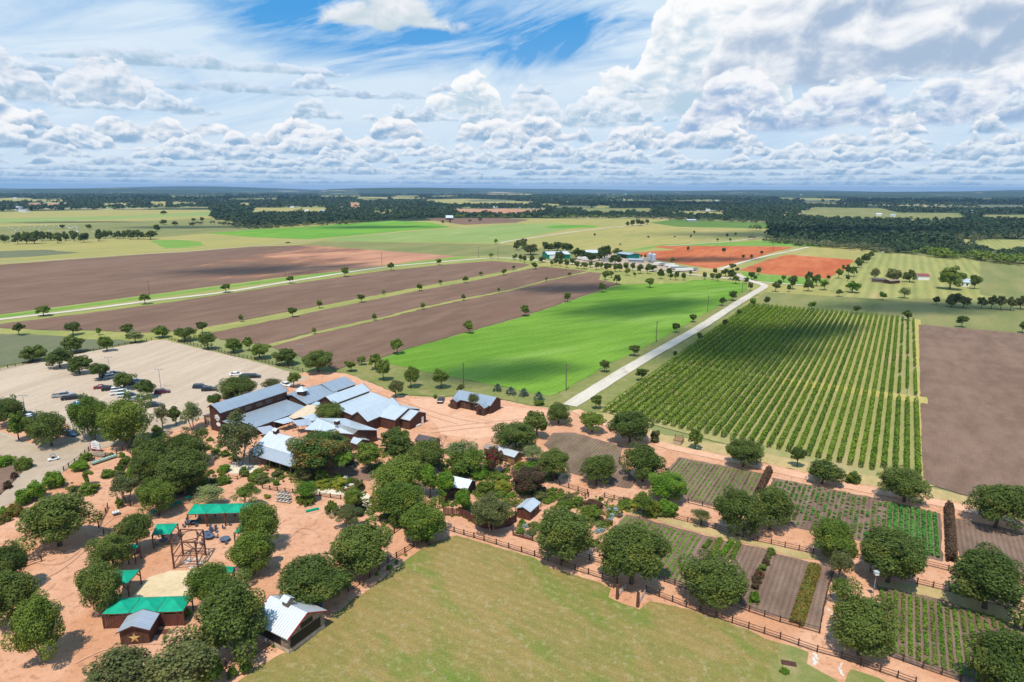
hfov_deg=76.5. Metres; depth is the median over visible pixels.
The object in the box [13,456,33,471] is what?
shrub
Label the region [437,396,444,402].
parked car
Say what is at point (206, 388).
parked car
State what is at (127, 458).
potted plant
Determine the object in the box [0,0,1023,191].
sky
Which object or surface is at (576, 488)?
rail fence
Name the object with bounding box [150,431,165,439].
shrub
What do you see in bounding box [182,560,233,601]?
oak tree
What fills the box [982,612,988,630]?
crop row
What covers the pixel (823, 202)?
clearing
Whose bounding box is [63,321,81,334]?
orchard tree
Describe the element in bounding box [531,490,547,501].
shrub
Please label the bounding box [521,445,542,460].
shade tree
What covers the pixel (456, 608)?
lawn
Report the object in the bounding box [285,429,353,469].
magnolia tree
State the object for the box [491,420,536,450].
oak tree
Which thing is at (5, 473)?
plot bed
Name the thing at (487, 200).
clearing
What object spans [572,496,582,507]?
shrub
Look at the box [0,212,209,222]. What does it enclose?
pasture
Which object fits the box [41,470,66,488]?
shrub
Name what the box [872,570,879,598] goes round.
birdhouse pole
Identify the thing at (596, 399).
orchard tree
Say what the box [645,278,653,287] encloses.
orchard tree
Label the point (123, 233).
line oak
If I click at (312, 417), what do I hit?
entry roof
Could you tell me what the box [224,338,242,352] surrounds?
lot oak
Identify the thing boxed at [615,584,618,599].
gate post
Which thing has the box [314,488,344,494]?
creek stones
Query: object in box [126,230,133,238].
line oak
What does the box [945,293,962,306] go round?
hedge bush
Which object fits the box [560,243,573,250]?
barn oak
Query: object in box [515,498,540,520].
gate shed
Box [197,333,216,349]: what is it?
lot oak
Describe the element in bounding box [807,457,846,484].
oak tree
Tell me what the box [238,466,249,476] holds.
shrub
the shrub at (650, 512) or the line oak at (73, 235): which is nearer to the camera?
the shrub at (650, 512)
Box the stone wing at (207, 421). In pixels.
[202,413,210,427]
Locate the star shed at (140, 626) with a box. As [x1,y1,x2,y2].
[116,609,159,644]
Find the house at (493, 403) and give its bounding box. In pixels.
[452,390,501,413]
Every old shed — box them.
[871,277,885,282]
[884,279,900,283]
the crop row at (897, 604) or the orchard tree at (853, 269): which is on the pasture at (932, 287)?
the orchard tree at (853, 269)
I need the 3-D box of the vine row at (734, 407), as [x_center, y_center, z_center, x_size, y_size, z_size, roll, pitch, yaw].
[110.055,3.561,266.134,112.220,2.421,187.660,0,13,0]
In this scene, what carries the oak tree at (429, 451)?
on the farmyard
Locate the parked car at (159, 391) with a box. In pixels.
[154,388,169,394]
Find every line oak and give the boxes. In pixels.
[0,234,5,240]
[11,232,22,242]
[19,231,29,243]
[28,230,39,243]
[38,231,46,240]
[46,232,52,240]
[51,232,61,242]
[61,231,69,240]
[69,230,78,240]
[77,233,88,239]
[94,229,103,240]
[102,230,108,236]
[112,231,120,238]
[121,230,126,236]
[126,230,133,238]
[132,230,144,238]
[142,230,157,238]
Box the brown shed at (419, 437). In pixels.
[415,434,439,446]
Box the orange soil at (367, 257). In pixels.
[199,245,453,277]
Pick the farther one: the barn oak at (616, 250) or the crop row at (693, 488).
the barn oak at (616, 250)
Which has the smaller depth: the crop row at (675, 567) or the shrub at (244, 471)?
the crop row at (675, 567)
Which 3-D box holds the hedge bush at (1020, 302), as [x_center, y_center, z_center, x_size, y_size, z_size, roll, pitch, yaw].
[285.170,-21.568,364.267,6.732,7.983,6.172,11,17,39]
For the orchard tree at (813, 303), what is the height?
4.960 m
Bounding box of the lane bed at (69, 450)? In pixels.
[0,417,172,506]
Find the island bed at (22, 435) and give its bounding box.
[0,417,71,442]
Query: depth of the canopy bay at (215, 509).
128.10 m
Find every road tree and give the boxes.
[603,263,611,271]
[637,264,643,273]
[645,263,651,273]
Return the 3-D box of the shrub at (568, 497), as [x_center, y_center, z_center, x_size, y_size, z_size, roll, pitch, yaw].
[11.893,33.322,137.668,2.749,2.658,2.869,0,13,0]
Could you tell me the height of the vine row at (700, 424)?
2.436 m
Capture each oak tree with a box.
[0,394,27,421]
[0,539,28,572]
[0,569,40,626]
[0,588,65,662]
[6,410,28,440]
[14,492,102,553]
[23,417,36,437]
[24,410,70,445]
[65,393,108,439]
[73,556,123,615]
[81,642,156,681]
[84,531,133,569]
[95,390,152,445]
[112,508,154,552]
[128,452,162,481]
[131,431,177,478]
[133,476,175,515]
[133,626,220,681]
[149,404,169,428]
[153,447,210,495]
[165,426,208,457]
[168,406,182,424]
[179,401,201,429]
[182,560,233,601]
[182,571,268,665]
[196,322,207,332]
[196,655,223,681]
[206,393,221,402]
[213,374,257,399]
[216,408,263,466]
[224,527,275,579]
[236,501,280,540]
[241,337,252,350]
[260,378,281,387]
[276,550,354,605]
[286,372,300,387]
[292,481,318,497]
[314,401,344,417]
[329,503,364,527]
[329,515,393,574]
[343,486,361,504]
[355,442,380,471]
[368,452,423,497]
[372,480,423,523]
[380,426,409,446]
[388,435,414,458]
[398,494,446,540]
[406,437,445,469]
[415,515,439,544]
[417,463,437,497]
[435,471,455,496]
[470,494,512,532]
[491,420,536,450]
[523,410,549,437]
[533,506,593,561]
[535,447,569,480]
[546,401,572,423]
[579,411,607,431]
[579,454,617,484]
[594,521,673,584]
[606,410,654,443]
[617,442,670,481]
[633,491,656,516]
[648,470,687,500]
[676,547,749,609]
[712,484,767,535]
[725,437,764,466]
[753,484,799,529]
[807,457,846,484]
[809,516,859,559]
[829,576,905,659]
[859,525,929,582]
[876,465,933,503]
[944,541,1023,622]
[962,483,1023,529]
[964,627,1023,681]
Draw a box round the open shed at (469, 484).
[450,476,476,492]
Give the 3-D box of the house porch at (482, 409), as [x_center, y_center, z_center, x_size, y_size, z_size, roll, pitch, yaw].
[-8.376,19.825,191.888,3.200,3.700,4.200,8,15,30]
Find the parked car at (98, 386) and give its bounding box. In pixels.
[93,384,105,389]
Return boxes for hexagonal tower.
[295,386,307,395]
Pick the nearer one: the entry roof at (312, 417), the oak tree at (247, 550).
the oak tree at (247, 550)
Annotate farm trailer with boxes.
[671,266,686,269]
[675,268,692,271]
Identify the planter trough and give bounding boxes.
[306,507,318,512]
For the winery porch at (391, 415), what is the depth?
180.23 m
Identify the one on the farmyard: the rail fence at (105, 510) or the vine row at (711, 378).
the rail fence at (105, 510)
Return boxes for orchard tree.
[12,322,25,334]
[34,305,50,315]
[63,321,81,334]
[119,324,132,333]
[139,294,150,300]
[153,224,159,230]
[220,284,229,290]
[286,276,293,283]
[288,307,297,316]
[340,267,348,273]
[343,361,355,371]
[356,294,364,301]
[356,356,365,364]
[368,353,380,364]
[374,359,390,380]
[388,380,403,397]
[390,338,403,353]
[404,366,419,387]
[432,368,449,387]
[462,320,473,332]
[520,305,529,312]
[564,292,571,301]
[591,395,601,405]
[598,282,606,288]
[599,359,609,371]
[602,271,608,279]
[613,274,620,284]
[628,345,639,352]
[635,368,648,380]
[636,219,644,223]
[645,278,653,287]
[657,268,664,275]
[672,323,679,329]
[689,314,696,319]
[714,273,721,280]
[721,269,728,275]
[728,269,736,278]
[729,291,736,300]
[732,275,740,283]
[748,272,754,279]
[748,282,752,290]
[750,298,755,303]
[764,296,770,302]
[772,281,780,291]
[787,275,797,288]
[803,279,814,288]
[805,271,812,279]
[808,301,816,308]
[812,274,820,285]
[820,280,828,288]
[835,268,843,278]
[845,264,851,274]
[851,266,857,276]
[853,305,861,310]
[854,257,864,265]
[864,253,871,260]
[879,292,887,296]
[902,310,911,316]
[933,296,939,304]
[956,316,969,327]
[1019,321,1023,332]
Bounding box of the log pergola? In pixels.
[170,529,206,568]
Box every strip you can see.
[0,265,746,342]
[268,271,587,345]
[781,378,927,403]
[914,319,932,485]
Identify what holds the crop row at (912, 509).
on the plot soil at (868, 506)
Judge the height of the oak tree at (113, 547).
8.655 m
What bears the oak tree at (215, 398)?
on the farmyard
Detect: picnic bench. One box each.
[275,498,291,502]
[276,495,290,499]
[277,491,290,495]
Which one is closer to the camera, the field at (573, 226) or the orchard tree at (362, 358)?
the orchard tree at (362, 358)
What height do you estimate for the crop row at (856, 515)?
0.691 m
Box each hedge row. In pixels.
[701,538,712,548]
[711,537,722,552]
[719,538,734,557]
[728,540,741,557]
[755,465,772,492]
[943,500,957,561]
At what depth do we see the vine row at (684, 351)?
242.04 m
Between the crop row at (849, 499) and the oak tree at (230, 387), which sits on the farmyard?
the oak tree at (230, 387)
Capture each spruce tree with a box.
[493,383,501,391]
[506,386,515,395]
[519,388,528,396]
[533,391,544,400]
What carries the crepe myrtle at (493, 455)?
on the farmyard
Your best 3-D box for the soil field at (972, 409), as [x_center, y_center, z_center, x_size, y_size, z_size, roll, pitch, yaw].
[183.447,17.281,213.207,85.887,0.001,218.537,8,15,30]
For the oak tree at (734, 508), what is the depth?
121.80 m
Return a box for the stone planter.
[92,451,109,457]
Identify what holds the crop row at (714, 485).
on the plot soil at (721, 485)
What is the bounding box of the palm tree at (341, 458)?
[334,452,352,475]
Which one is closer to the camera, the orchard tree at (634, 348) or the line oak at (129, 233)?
the orchard tree at (634, 348)
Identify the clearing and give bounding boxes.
[0,199,62,201]
[29,203,58,204]
[151,202,165,205]
[229,198,276,199]
[253,208,325,211]
[358,197,401,198]
[381,197,423,198]
[427,199,511,203]
[457,209,536,213]
[465,200,514,201]
[512,201,528,203]
[556,206,597,207]
[582,208,651,211]
[596,205,609,207]
[673,211,723,214]
[781,198,815,199]
[801,208,961,220]
[805,198,838,199]
[807,202,835,203]
[964,239,1023,249]
[978,205,1022,206]
[982,215,1023,217]
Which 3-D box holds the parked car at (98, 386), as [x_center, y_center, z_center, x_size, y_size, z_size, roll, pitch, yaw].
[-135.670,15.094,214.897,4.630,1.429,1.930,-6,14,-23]
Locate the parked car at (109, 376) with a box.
[103,373,115,378]
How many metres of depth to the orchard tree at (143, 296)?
367.29 m
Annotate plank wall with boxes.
[438,488,456,501]
[443,507,514,528]
[513,533,530,539]
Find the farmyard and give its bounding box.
[0,371,1023,681]
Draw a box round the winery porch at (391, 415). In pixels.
[380,404,419,428]
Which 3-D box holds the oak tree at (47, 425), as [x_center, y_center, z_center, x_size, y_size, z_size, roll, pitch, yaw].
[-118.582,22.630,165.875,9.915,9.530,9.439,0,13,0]
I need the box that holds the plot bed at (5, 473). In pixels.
[0,455,19,494]
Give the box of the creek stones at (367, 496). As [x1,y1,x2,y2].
[361,492,371,506]
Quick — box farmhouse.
[961,279,970,286]
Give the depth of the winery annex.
179.11 m
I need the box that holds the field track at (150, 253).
[1,240,315,262]
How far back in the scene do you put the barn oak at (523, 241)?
717.29 m
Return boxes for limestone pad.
[133,570,193,596]
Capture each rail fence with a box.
[3,338,151,368]
[86,446,131,460]
[98,503,107,527]
[168,337,302,370]
[221,639,270,671]
[261,484,340,499]
[347,540,421,591]
[350,525,401,574]
[444,525,617,583]
[512,528,603,562]
[559,480,588,498]
[599,492,634,500]
[646,585,916,681]
[663,575,820,633]
[674,513,828,557]
[688,498,712,508]
[820,571,833,630]
[870,565,1022,608]
[888,650,962,681]
[927,560,964,574]
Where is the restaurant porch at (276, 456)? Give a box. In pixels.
[247,446,298,475]
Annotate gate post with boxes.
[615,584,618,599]
[636,591,639,607]
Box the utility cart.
[47,453,58,461]
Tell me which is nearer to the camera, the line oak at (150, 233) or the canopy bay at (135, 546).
the canopy bay at (135, 546)
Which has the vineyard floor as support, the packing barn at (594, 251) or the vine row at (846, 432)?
the vine row at (846, 432)
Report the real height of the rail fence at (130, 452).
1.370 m
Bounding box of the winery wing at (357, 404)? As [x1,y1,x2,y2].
[336,392,387,419]
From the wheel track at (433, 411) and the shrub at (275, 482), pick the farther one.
the wheel track at (433, 411)
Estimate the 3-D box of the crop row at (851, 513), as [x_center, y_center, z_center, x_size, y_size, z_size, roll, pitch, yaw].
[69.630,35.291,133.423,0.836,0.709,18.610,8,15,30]
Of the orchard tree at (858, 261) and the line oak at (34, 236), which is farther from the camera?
the line oak at (34, 236)
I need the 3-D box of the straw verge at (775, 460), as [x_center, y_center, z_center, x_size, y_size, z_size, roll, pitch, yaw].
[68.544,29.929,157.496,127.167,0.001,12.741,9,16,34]
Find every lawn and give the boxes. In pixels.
[238,535,777,681]
[770,643,838,681]
[845,669,884,681]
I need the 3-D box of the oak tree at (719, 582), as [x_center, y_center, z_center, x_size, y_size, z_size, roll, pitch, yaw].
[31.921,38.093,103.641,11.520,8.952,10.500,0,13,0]
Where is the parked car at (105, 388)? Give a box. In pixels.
[101,385,114,391]
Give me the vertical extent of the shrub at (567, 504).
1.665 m
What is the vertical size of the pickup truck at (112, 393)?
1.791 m
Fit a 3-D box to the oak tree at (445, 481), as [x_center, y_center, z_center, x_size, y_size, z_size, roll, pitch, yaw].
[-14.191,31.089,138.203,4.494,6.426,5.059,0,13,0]
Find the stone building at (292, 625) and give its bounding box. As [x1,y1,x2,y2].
[253,594,327,653]
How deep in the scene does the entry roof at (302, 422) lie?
176.67 m
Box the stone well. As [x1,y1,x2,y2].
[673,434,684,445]
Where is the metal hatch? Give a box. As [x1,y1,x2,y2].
[781,659,796,666]
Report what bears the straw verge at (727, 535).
on the farmyard
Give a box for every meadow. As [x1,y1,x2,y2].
[301,241,643,264]
[756,292,1023,332]
[979,258,1023,298]
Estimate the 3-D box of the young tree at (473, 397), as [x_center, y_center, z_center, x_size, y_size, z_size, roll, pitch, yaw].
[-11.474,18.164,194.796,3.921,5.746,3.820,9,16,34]
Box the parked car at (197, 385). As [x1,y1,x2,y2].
[192,383,207,388]
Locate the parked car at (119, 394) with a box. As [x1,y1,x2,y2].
[116,392,128,397]
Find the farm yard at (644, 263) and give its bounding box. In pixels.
[573,253,697,271]
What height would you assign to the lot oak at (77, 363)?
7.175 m
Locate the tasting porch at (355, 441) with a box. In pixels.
[350,437,368,450]
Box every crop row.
[659,531,685,571]
[662,533,690,575]
[667,534,695,578]
[673,537,699,577]
[687,464,706,489]
[688,464,710,494]
[691,465,715,497]
[695,465,718,499]
[700,466,722,499]
[704,468,725,500]
[708,468,730,501]
[787,485,801,520]
[791,484,806,522]
[796,485,811,523]
[803,486,816,523]
[809,488,820,520]
[813,488,825,523]
[820,491,830,520]
[827,490,835,519]
[832,492,840,521]
[837,491,845,518]
[844,492,850,515]
[849,495,855,530]
[852,497,860,535]
[857,497,865,538]
[863,498,871,538]
[870,502,875,526]
[877,502,881,522]
[882,501,886,528]
[887,501,892,527]
[891,590,898,652]
[892,502,898,528]
[898,504,903,529]
[899,592,905,654]
[904,505,908,534]
[907,594,913,656]
[910,507,914,540]
[914,595,921,660]
[915,507,921,544]
[920,509,927,553]
[922,597,929,663]
[926,510,933,555]
[929,599,938,665]
[932,511,939,556]
[937,601,946,669]
[944,603,955,672]
[952,605,964,674]
[959,607,972,677]
[966,608,976,678]
[974,610,990,680]
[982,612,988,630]
[989,614,996,630]
[997,618,1004,630]
[1013,620,1021,633]
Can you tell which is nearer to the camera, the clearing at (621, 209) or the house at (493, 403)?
the house at (493, 403)
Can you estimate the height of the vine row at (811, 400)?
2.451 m
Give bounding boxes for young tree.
[454,487,471,509]
[456,384,464,389]
[467,393,478,405]
[650,430,659,441]
[688,428,703,448]
[691,508,711,525]
[789,446,806,466]
[828,548,856,580]
[828,577,849,602]
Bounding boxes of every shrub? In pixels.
[0,454,16,467]
[0,506,8,514]
[0,513,12,524]
[2,480,12,489]
[4,503,24,516]
[10,472,18,478]
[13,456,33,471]
[14,488,32,505]
[23,479,46,501]
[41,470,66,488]
[68,459,89,470]
[70,485,79,492]
[76,452,92,461]
[77,482,99,495]
[100,469,118,478]
[113,471,125,477]
[114,463,124,470]
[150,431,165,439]
[151,425,163,432]
[173,486,187,494]
[178,607,191,616]
[210,447,220,451]
[213,475,231,485]
[216,464,230,471]
[218,470,225,476]
[219,450,230,457]
[227,665,238,679]
[237,659,254,673]
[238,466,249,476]
[247,472,262,482]
[249,468,267,475]
[252,474,268,483]
[266,460,275,466]
[271,470,282,477]
[272,480,279,485]
[294,467,313,483]
[314,468,329,480]
[315,478,330,489]
[331,477,347,489]
[345,460,355,465]
[346,477,352,483]
[352,477,364,488]
[371,464,379,468]
[470,467,489,479]
[477,480,494,493]
[489,470,499,479]
[494,478,510,491]
[495,473,507,480]
[495,490,506,497]
[506,491,515,497]
[515,528,524,533]
[516,485,538,495]
[523,460,536,466]
[525,528,536,536]
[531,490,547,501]
[533,400,544,405]
[543,495,551,502]
[547,486,557,496]
[555,492,564,500]
[557,500,573,509]
[562,493,572,500]
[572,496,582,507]
[580,504,601,520]
[583,499,603,508]
[594,521,602,528]
[606,519,612,526]
[616,505,624,510]
[618,498,629,503]
[619,501,629,510]
[628,499,638,507]
[644,501,661,517]
[651,438,658,442]
[659,498,678,514]
[748,591,759,604]
[779,667,789,674]
[845,470,861,484]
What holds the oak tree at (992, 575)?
on the straw verge at (998, 611)
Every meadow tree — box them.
[845,281,861,292]
[869,268,880,276]
[885,268,902,278]
[898,287,910,297]
[902,269,916,281]
[938,266,967,288]
[969,275,982,288]
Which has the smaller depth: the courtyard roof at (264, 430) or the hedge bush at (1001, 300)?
the courtyard roof at (264, 430)
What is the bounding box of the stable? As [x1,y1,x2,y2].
[916,273,929,279]
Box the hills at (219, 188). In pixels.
[0,186,1023,192]
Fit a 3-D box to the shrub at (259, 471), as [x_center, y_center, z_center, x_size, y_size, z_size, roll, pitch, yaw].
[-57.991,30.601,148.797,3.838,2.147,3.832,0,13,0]
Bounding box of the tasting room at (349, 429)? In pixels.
[305,418,377,442]
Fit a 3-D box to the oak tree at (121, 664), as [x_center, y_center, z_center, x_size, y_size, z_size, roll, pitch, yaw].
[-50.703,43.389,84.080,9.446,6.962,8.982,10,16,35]
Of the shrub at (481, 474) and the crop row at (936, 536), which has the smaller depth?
the crop row at (936, 536)
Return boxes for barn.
[207,383,288,431]
[446,215,452,219]
[542,251,587,258]
[583,250,597,254]
[617,252,639,258]
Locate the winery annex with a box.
[348,398,399,428]
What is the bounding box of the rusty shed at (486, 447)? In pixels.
[483,443,493,454]
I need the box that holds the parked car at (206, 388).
[201,386,216,391]
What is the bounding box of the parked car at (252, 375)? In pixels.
[246,373,260,377]
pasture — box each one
[0,210,979,304]
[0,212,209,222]
[0,218,274,241]
[0,241,230,261]
[782,246,874,259]
[821,253,1023,307]
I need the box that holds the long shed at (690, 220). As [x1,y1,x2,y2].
[685,219,695,221]
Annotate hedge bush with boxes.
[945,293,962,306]
[956,296,972,307]
[977,297,988,308]
[988,295,996,308]
[995,296,1008,309]
[1007,297,1017,309]
[1015,296,1023,308]
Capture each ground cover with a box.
[65,432,658,546]
[67,433,654,538]
[133,437,642,541]
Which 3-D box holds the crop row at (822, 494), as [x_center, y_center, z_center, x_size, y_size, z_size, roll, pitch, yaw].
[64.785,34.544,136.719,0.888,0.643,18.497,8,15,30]
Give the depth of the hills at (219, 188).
12142.15 m
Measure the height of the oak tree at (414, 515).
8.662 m
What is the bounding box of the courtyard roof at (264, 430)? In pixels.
[256,426,272,436]
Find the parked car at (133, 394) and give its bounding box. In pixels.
[123,392,137,398]
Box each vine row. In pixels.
[602,303,751,412]
[609,303,756,413]
[616,303,760,412]
[624,303,764,412]
[635,304,769,411]
[643,304,773,414]
[647,304,777,420]
[654,304,782,422]
[661,305,786,424]
[670,306,791,426]
[678,306,795,428]
[686,307,800,429]
[695,307,804,429]
[704,307,809,433]
[712,308,814,435]
[721,308,819,437]
[730,309,823,438]
[739,309,828,439]
[748,309,832,440]
[757,309,837,443]
[766,310,843,447]
[776,310,847,449]
[785,311,852,452]
[797,311,857,450]
[806,312,862,456]
[815,312,867,458]
[826,312,872,460]
[836,313,877,462]
[847,314,882,465]
[858,314,888,467]
[869,315,893,469]
[881,315,898,468]
[893,316,903,467]
[903,317,909,468]
[912,317,922,473]
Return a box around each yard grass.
[336,290,759,405]
[763,638,808,681]
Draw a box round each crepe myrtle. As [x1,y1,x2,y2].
[484,445,503,470]
[750,582,759,589]
[751,575,761,584]
[753,569,764,578]
[758,564,766,570]
[761,558,770,565]
[765,553,771,559]
[767,547,775,555]
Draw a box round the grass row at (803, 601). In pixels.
[789,562,820,626]
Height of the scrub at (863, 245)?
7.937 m
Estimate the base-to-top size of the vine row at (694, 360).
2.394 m
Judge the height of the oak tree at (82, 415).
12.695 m
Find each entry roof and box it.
[273,417,294,431]
[292,419,311,432]
[301,413,319,422]
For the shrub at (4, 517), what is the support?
on the farmyard
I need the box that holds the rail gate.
[639,589,645,603]
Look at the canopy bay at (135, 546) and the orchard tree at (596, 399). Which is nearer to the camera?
the canopy bay at (135, 546)
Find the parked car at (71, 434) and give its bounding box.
[62,429,77,436]
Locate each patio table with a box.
[159,538,167,542]
[204,533,214,537]
[219,536,229,540]
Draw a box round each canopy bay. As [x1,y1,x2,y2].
[101,597,140,628]
[119,570,141,596]
[128,544,141,563]
[129,596,165,614]
[151,523,179,548]
[156,596,193,626]
[187,504,214,526]
[206,503,234,526]
[224,503,253,525]
[224,566,235,584]
[233,526,241,541]
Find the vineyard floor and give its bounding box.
[600,305,918,477]
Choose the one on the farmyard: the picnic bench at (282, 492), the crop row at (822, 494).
the picnic bench at (282, 492)
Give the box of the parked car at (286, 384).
[280,381,292,386]
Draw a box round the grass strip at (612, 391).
[568,302,839,413]
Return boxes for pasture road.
[500,224,641,242]
[670,237,758,245]
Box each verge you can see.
[0,256,547,323]
[0,257,465,317]
[573,412,1011,513]
[625,241,824,250]
[628,511,829,559]
[740,271,826,284]
[877,581,1023,625]
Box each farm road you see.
[563,273,767,406]
[718,247,807,269]
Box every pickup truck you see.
[51,391,72,397]
[60,393,82,400]
[109,388,130,395]
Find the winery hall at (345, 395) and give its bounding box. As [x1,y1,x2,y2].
[318,383,370,415]
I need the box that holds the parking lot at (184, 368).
[0,340,308,474]
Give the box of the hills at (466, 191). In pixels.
[0,188,1023,196]
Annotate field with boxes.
[0,245,364,313]
[0,250,78,257]
[0,261,527,332]
[0,334,134,365]
[151,240,205,248]
[210,221,447,238]
[212,267,584,343]
[271,272,618,368]
[327,223,570,242]
[384,280,747,395]
[426,218,527,224]
[500,219,769,251]
[546,225,596,227]
[637,246,791,268]
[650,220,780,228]
[740,255,852,278]
[919,324,1023,497]
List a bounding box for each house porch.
[449,397,460,408]
[475,401,488,415]
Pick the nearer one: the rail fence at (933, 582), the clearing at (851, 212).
the rail fence at (933, 582)
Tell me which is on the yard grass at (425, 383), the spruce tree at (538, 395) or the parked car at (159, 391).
the spruce tree at (538, 395)
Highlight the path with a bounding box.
[572,409,1023,524]
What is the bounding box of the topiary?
[82,470,93,481]
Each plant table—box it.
[90,454,117,464]
[159,500,183,510]
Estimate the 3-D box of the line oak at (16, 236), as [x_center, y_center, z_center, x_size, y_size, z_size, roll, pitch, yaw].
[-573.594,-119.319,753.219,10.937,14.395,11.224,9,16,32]
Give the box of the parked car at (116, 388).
[110,386,126,390]
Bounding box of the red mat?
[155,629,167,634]
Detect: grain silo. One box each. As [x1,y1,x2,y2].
[647,253,651,261]
[651,253,655,262]
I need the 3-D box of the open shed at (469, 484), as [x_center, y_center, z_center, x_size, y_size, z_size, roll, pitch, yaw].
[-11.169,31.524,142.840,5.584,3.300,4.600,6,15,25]
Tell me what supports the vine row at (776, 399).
on the vineyard floor
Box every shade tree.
[108,474,147,502]
[191,483,224,504]
[230,482,261,502]
[445,439,477,458]
[445,449,488,473]
[509,464,545,491]
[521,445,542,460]
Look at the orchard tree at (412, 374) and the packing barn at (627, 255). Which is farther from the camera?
the packing barn at (627, 255)
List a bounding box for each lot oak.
[17,344,47,361]
[42,347,73,367]
[59,335,84,351]
[66,355,92,373]
[87,362,109,379]
[97,336,113,350]
[112,371,136,386]
[125,329,144,342]
[131,379,155,397]
[150,325,170,337]
[173,327,196,340]
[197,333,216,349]
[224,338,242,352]
[250,343,270,357]
[271,348,296,364]
[301,349,332,371]
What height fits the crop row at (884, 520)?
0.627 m
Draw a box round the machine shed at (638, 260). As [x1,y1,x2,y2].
[628,258,643,262]
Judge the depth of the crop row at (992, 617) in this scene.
100.24 m
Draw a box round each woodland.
[0,192,1023,205]
[0,198,1023,218]
[208,209,1023,244]
[784,236,1023,257]
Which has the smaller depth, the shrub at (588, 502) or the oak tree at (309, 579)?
the oak tree at (309, 579)
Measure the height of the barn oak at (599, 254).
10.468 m
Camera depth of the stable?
481.44 m
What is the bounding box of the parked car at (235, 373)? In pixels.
[229,371,240,375]
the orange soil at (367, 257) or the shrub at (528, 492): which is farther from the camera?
the orange soil at (367, 257)
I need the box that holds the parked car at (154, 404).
[145,401,161,407]
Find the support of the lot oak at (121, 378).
on the parking lot at (184, 368)
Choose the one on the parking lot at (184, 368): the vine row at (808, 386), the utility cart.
the utility cart
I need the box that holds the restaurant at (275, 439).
[258,428,328,466]
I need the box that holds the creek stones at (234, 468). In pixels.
[228,461,259,473]
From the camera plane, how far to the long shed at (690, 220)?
1330.01 m
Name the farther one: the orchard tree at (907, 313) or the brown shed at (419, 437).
the orchard tree at (907, 313)
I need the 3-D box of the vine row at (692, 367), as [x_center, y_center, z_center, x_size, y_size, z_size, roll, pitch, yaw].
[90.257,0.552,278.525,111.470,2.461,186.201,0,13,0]
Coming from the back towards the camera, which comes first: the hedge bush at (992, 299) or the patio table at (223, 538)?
the hedge bush at (992, 299)
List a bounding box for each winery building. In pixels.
[287,385,336,405]
[316,376,355,391]
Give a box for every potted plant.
[115,498,122,508]
[119,458,125,465]
[124,456,129,464]
[298,497,302,505]
[303,499,308,506]
[308,498,313,505]
[324,505,330,514]
[330,502,336,511]
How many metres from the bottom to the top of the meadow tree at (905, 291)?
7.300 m
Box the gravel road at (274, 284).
[0,257,766,319]
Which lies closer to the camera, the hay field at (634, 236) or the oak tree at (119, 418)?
the oak tree at (119, 418)
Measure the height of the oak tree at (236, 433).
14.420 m
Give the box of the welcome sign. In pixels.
[90,441,100,450]
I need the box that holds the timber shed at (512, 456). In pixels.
[495,445,522,463]
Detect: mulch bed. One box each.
[172,474,210,498]
[287,465,374,480]
[514,524,531,538]
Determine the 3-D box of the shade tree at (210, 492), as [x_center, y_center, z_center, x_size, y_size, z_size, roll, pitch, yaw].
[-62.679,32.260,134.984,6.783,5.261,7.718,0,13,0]
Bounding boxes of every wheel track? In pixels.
[27,516,126,564]
[34,523,116,581]
[74,642,185,663]
[280,527,330,548]
[372,391,488,423]
[430,423,516,432]
[431,415,544,428]
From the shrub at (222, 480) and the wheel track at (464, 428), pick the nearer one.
the shrub at (222, 480)
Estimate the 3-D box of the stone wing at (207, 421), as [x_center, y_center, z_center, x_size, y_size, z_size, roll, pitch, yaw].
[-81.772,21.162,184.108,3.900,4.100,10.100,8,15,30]
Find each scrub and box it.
[194,219,360,228]
[445,213,634,217]
[612,215,765,222]
[748,224,1023,240]
[748,234,915,251]
[911,246,1023,262]
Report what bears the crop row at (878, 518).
on the plot soil at (868, 506)
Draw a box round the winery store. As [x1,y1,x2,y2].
[400,409,426,429]
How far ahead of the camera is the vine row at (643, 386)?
241.15 m
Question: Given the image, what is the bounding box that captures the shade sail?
[289,405,318,427]
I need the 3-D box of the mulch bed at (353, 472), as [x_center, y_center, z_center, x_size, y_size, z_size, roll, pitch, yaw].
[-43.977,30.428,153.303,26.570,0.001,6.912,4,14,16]
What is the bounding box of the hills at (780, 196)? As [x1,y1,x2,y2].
[44,193,1020,199]
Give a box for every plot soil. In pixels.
[544,432,635,487]
[601,514,734,586]
[667,457,762,505]
[730,544,831,628]
[771,477,943,561]
[877,585,1023,681]
[955,518,1023,580]
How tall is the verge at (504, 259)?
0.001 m
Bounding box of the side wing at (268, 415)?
[222,400,304,437]
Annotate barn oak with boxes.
[513,240,520,248]
[519,238,526,248]
[521,244,537,254]
[542,242,554,250]
[553,242,562,250]
[554,251,565,258]
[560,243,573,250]
[571,248,584,256]
[585,252,596,260]
[596,250,604,260]
[598,245,611,257]
[609,254,621,263]
[612,248,622,253]
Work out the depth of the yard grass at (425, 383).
225.02 m
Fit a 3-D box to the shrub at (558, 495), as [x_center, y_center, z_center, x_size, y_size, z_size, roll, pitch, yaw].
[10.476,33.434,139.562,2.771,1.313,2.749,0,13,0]
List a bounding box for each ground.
[0,191,1023,505]
[410,398,550,438]

